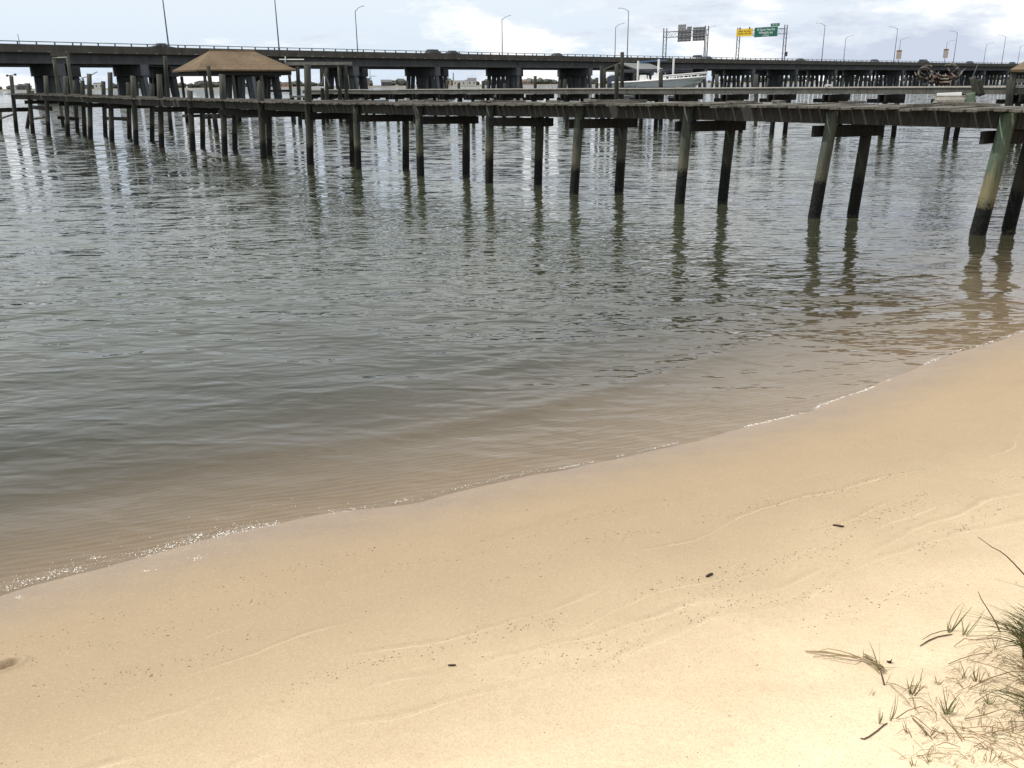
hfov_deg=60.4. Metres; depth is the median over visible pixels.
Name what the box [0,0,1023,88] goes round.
sky
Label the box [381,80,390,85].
building
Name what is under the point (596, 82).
mooring pile
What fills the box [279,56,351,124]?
lift frame
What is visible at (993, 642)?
grass sprig
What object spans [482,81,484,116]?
mooring pile
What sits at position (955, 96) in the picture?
float
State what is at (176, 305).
water
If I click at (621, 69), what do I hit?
mooring pile
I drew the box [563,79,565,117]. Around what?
mooring pile
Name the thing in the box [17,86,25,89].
building
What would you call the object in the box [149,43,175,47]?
car
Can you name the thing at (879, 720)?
grass sprig
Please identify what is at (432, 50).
car
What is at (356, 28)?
lamp post
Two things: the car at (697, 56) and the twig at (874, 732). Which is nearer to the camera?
the twig at (874, 732)
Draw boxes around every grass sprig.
[878,712,882,723]
[889,697,897,720]
[906,675,923,695]
[915,720,941,737]
[938,685,959,714]
[947,602,970,632]
[960,610,982,635]
[970,665,987,682]
[978,633,1000,648]
[982,692,1001,705]
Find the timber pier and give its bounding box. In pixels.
[0,64,1023,234]
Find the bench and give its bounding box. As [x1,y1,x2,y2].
[290,95,304,124]
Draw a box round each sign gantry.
[662,24,708,58]
[735,23,787,59]
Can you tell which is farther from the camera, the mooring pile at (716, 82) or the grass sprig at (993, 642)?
the mooring pile at (716, 82)
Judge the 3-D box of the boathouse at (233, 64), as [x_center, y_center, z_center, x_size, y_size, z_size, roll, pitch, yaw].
[-18.074,-18.446,57.993,6.437,6.676,5.200,-14,23,-33]
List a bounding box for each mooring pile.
[163,56,172,130]
[206,66,218,132]
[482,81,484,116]
[534,76,536,101]
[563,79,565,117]
[595,78,597,87]
[600,65,602,87]
[614,65,618,135]
[620,52,623,98]
[658,72,662,125]
[715,74,718,97]
[754,74,757,101]
[969,76,979,95]
[977,78,984,96]
[1005,79,1012,105]
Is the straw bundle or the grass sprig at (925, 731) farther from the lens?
the straw bundle
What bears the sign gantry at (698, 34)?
on the highway bridge at (125, 62)
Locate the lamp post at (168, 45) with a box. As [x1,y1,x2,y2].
[162,0,169,47]
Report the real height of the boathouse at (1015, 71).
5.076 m
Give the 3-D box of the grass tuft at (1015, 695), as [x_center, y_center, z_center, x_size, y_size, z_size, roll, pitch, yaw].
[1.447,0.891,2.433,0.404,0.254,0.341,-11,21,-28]
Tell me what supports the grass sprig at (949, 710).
on the beach
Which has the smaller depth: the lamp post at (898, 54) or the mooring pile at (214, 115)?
the mooring pile at (214, 115)
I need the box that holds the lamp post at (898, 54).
[896,37,908,59]
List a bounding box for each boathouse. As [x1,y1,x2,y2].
[172,50,295,124]
[603,63,666,101]
[1009,62,1023,105]
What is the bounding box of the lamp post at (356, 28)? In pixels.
[355,6,363,51]
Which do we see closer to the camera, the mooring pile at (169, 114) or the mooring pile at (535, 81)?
the mooring pile at (169, 114)
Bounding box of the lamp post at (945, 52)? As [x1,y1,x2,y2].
[943,40,952,62]
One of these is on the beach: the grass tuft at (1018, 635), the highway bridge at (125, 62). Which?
the grass tuft at (1018, 635)
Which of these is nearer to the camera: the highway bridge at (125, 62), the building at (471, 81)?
the highway bridge at (125, 62)
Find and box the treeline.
[0,75,1022,89]
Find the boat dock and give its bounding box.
[302,86,1023,139]
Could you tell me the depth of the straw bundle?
2.98 m
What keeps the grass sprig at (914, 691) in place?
on the beach
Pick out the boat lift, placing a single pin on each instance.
(637, 70)
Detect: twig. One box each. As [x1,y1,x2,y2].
[860,723,886,738]
[920,634,951,645]
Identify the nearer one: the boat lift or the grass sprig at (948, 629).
the grass sprig at (948, 629)
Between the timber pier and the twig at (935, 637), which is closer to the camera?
the twig at (935, 637)
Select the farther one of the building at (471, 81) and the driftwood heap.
the building at (471, 81)
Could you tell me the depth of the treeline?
1264.86 m
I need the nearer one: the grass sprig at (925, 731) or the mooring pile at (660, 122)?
the grass sprig at (925, 731)
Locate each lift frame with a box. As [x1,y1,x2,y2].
[50,52,74,125]
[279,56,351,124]
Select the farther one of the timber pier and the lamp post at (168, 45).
the lamp post at (168, 45)
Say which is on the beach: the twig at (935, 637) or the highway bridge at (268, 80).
the twig at (935, 637)
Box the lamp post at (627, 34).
[618,8,628,56]
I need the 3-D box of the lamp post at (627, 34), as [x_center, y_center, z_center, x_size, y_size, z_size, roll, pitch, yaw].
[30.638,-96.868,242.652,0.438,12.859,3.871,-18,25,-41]
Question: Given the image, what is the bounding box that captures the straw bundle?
[805,642,891,684]
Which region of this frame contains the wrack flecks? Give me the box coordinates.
[1,390,1023,764]
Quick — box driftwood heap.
[914,63,965,85]
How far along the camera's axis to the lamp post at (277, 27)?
171.30 m
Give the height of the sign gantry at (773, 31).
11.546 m
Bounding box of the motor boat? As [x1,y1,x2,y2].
[607,70,706,94]
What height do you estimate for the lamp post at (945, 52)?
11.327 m
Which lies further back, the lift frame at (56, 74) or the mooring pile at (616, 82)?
the lift frame at (56, 74)
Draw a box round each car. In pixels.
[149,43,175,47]
[425,49,439,52]
[692,55,705,58]
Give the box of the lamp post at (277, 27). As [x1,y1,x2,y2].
[274,0,279,49]
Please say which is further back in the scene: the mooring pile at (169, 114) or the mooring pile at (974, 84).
the mooring pile at (169, 114)
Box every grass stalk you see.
[978,537,1023,574]
[978,592,999,630]
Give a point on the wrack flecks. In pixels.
(593, 642)
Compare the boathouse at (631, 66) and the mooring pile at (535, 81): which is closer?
the mooring pile at (535, 81)
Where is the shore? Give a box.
[0,79,1003,90]
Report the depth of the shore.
1220.57 m
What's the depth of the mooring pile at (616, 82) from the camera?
38.53 m
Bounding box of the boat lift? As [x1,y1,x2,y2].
[619,58,692,101]
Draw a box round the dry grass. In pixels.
[887,630,1023,767]
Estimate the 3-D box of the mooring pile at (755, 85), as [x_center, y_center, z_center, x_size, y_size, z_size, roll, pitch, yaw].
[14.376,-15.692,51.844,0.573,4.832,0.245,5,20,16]
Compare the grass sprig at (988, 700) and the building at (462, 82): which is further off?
the building at (462, 82)
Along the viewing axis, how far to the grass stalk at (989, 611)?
3.10 m
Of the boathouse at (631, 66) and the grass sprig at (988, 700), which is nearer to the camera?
the grass sprig at (988, 700)
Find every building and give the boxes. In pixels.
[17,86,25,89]
[93,83,100,88]
[280,82,292,86]
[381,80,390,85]
[453,80,467,85]
[467,78,475,84]
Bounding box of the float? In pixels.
[932,92,975,105]
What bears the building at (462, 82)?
on the shore
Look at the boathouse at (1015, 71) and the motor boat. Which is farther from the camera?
the motor boat
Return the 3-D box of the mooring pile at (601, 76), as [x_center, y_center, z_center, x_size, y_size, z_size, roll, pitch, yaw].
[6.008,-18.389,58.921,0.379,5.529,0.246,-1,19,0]
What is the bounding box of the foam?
[0,331,1021,598]
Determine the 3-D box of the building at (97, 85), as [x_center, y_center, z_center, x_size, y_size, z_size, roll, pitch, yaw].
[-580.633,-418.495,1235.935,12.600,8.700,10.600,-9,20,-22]
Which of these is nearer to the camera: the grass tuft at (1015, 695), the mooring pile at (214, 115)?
the grass tuft at (1015, 695)
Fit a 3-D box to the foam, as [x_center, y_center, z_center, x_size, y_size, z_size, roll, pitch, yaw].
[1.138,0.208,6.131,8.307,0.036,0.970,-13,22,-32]
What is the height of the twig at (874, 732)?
0.006 m
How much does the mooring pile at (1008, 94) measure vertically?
4.418 m
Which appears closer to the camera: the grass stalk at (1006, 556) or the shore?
the grass stalk at (1006, 556)
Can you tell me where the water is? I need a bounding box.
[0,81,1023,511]
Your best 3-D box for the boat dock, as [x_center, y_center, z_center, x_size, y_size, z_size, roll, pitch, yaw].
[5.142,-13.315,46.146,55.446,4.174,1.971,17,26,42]
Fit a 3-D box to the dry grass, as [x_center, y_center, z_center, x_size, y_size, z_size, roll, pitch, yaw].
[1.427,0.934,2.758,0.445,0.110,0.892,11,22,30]
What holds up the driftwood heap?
on the boat dock
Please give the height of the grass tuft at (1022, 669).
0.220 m
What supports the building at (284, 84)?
on the shore
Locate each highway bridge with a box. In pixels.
[0,40,1023,98]
[0,65,1023,96]
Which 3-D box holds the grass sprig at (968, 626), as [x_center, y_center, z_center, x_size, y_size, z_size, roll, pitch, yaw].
[1.601,0.829,3.069,0.070,0.142,0.019,15,24,38]
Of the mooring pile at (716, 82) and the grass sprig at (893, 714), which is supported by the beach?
the grass sprig at (893, 714)
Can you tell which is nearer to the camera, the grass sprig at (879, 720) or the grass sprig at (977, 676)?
the grass sprig at (879, 720)
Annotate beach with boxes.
[0,266,1023,767]
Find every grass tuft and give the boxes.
[952,632,1023,684]
[959,592,1023,666]
[965,650,1023,739]

